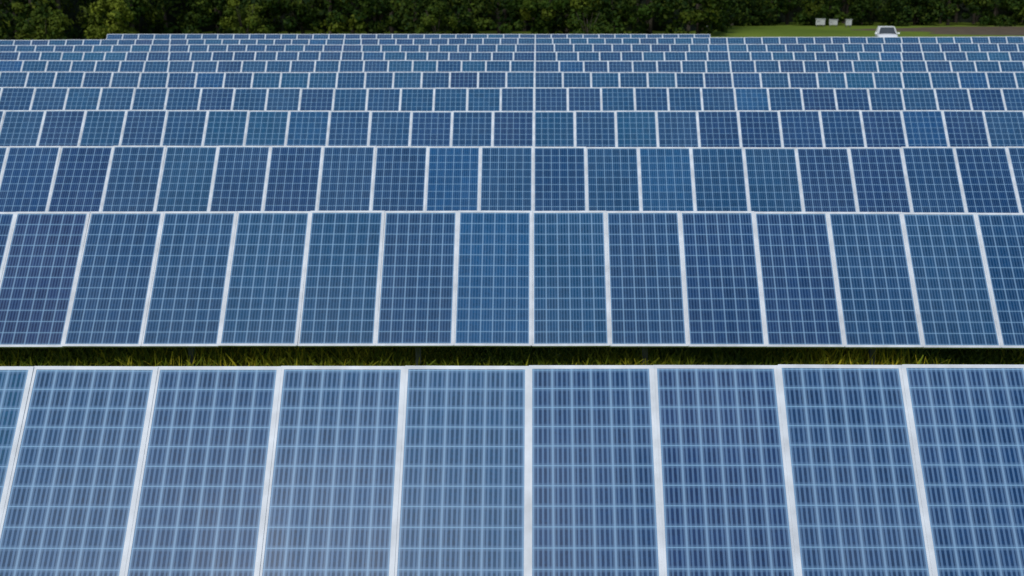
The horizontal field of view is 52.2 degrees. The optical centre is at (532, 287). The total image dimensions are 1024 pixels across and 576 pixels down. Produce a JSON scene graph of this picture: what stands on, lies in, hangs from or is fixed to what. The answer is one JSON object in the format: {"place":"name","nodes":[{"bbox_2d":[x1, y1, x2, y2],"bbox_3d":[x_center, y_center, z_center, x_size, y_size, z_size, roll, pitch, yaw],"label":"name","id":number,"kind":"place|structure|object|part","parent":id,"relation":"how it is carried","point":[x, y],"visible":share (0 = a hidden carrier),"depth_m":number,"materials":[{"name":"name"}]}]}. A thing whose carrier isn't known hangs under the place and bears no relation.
{"place":"outdoors","nodes":[
{"label":"outdoors","id":0,"kind":"place"},
{"bbox_2d":[0,346,1023,365],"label":"grass","id":1,"kind":"structure","parent":0,"point":[282,356],"depth_m":13.98,"materials":[{"name":"green plant"}]},
{"bbox_2d":[4,22,1023,364],"bbox_3d":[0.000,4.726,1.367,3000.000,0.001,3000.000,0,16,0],"label":"ground","id":2,"kind":"structure","parent":0,"point":[794,30],"depth_m":117.14,"materials":[{"name":"green plant"}]},
{"bbox_2d":[0,27,4,37],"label":"bush","id":3,"kind":"object","parent":2,"relation":"on","point":[2,31],"visible":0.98,"depth_m":79.49,"materials":[{"name":"green plant"}]},
{"bbox_2d":[14,10,73,39],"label":"bush","id":4,"kind":"object","parent":2,"relation":"on","point":[56,25],"visible":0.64,"depth_m":81.39,"materials":[{"name":"green plant"}]},
{"bbox_2d":[84,0,138,39],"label":"bush","id":5,"kind":"object","parent":2,"relation":"on","point":[117,13],"visible":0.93,"depth_m":83.88,"materials":[{"name":"green plant"}]},
{"bbox_2d":[219,0,269,33],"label":"bush","id":6,"kind":"object","parent":2,"relation":"on","point":[244,24],"visible":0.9,"depth_m":97.53,"materials":[{"name":"green plant"}]},
{"bbox_2d":[106,34,709,38],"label":"solar panel row","id":7,"kind":"object","parent":2,"relation":"on","point":[261,36],"visible":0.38,"depth_m":65.77,"materials":[{"name":"glass"}]},
{"bbox_2d":[414,1,457,33],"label":"bush","id":8,"kind":"object","parent":2,"relation":"on","point":[429,20],"visible":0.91,"depth_m":99.71,"materials":[{"name":"green plant"}]},
{"bbox_2d":[0,364,1023,575],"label":"solar panel row","id":9,"kind":"object","parent":2,"relation":"on","point":[735,470],"visible":1,"depth_m":8.06,"materials":[{"name":"glass"}]},
{"bbox_2d":[0,210,1023,365],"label":"solar panel row","id":10,"kind":"object","parent":2,"relation":"on","point":[644,280],"visible":1,"depth_m":13.74,"materials":[{"name":"glass"}]},
{"bbox_2d":[0,146,1023,212],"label":"solar panel row","id":11,"kind":"object","parent":2,"relation":"on","point":[448,178],"visible":0.59,"depth_m":19.61,"materials":[{"name":"glass"}]},
{"bbox_2d":[0,110,1023,146],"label":"solar panel row","id":12,"kind":"object","parent":2,"relation":"on","point":[848,128],"visible":0.57,"depth_m":25.43,"materials":[{"name":"glass"}]},
{"bbox_2d":[0,0,1023,39],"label":"forest edge","id":13,"kind":"object","parent":2,"relation":"on","point":[355,16],"visible":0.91,"depth_m":105.88,"materials":[{"name":"green plant"}]},
{"bbox_2d":[0,87,1023,110],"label":"solar panel row","id":14,"kind":"object","parent":2,"relation":"on","point":[485,99],"visible":0.43,"depth_m":31.22,"materials":[{"name":"glass"}]},
{"bbox_2d":[0,71,1023,87],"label":"solar panel row","id":15,"kind":"object","parent":2,"relation":"on","point":[506,79],"visible":0.42,"depth_m":36.99,"materials":[{"name":"glass"}]},
{"bbox_2d":[0,60,1023,71],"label":"solar panel row","id":16,"kind":"object","parent":2,"relation":"on","point":[506,65],"visible":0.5,"depth_m":42.75,"materials":[{"name":"glass"}]},
{"bbox_2d":[0,51,1023,60],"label":"solar panel row","id":17,"kind":"object","parent":2,"relation":"on","point":[531,56],"visible":0.36,"depth_m":48.50,"materials":[{"name":"glass"}]},
{"bbox_2d":[0,43,1023,51],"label":"solar panel row","id":18,"kind":"object","parent":2,"relation":"on","point":[925,47],"visible":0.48,"depth_m":54.24,"materials":[{"name":"glass"}]},
{"bbox_2d":[0,36,1023,44],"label":"solar panel row","id":19,"kind":"object","parent":2,"relation":"on","point":[794,40],"visible":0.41,"depth_m":59.98,"materials":[{"name":"glass"}]},
{"bbox_2d":[568,6,613,33],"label":"bush","id":20,"kind":"object","parent":2,"relation":"on","point":[590,26],"visible":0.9,"depth_m":100.67,"materials":[{"name":"green plant"}]},
{"bbox_2d":[815,18,824,26],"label":"electrical cabinet","id":21,"kind":"object","parent":2,"relation":"on","point":[820,21],"visible":0.9,"depth_m":129.53,"materials":[{"name":"metal"}]},
{"bbox_2d":[829,19,837,26],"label":"electrical cabinet","id":22,"kind":"object","parent":2,"relation":"on","point":[833,21],"visible":0.91,"depth_m":129.52,"materials":[{"name":"metal"}]},
{"bbox_2d":[845,19,852,26],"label":"electrical cabinet","id":23,"kind":"object","parent":2,"relation":"on","point":[848,21],"visible":0.88,"depth_m":128.56,"materials":[{"name":"metal"}]},
{"bbox_2d":[874,26,899,36],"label":"parked car","id":24,"kind":"object","parent":2,"relation":"on","point":[886,31],"visible":0.44,"depth_m":90.59,"materials":[{"name":"white paint"}]},
{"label":"windows","id":25,"kind":"part","parent":24,"relation":"part of","materials":[{"name":"grey glass"}]},
{"bbox_2d":[850,27,1023,34],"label":"bare soil","id":26,"kind":"structure","parent":0,"point":[982,30],"depth_m":119.66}
]}

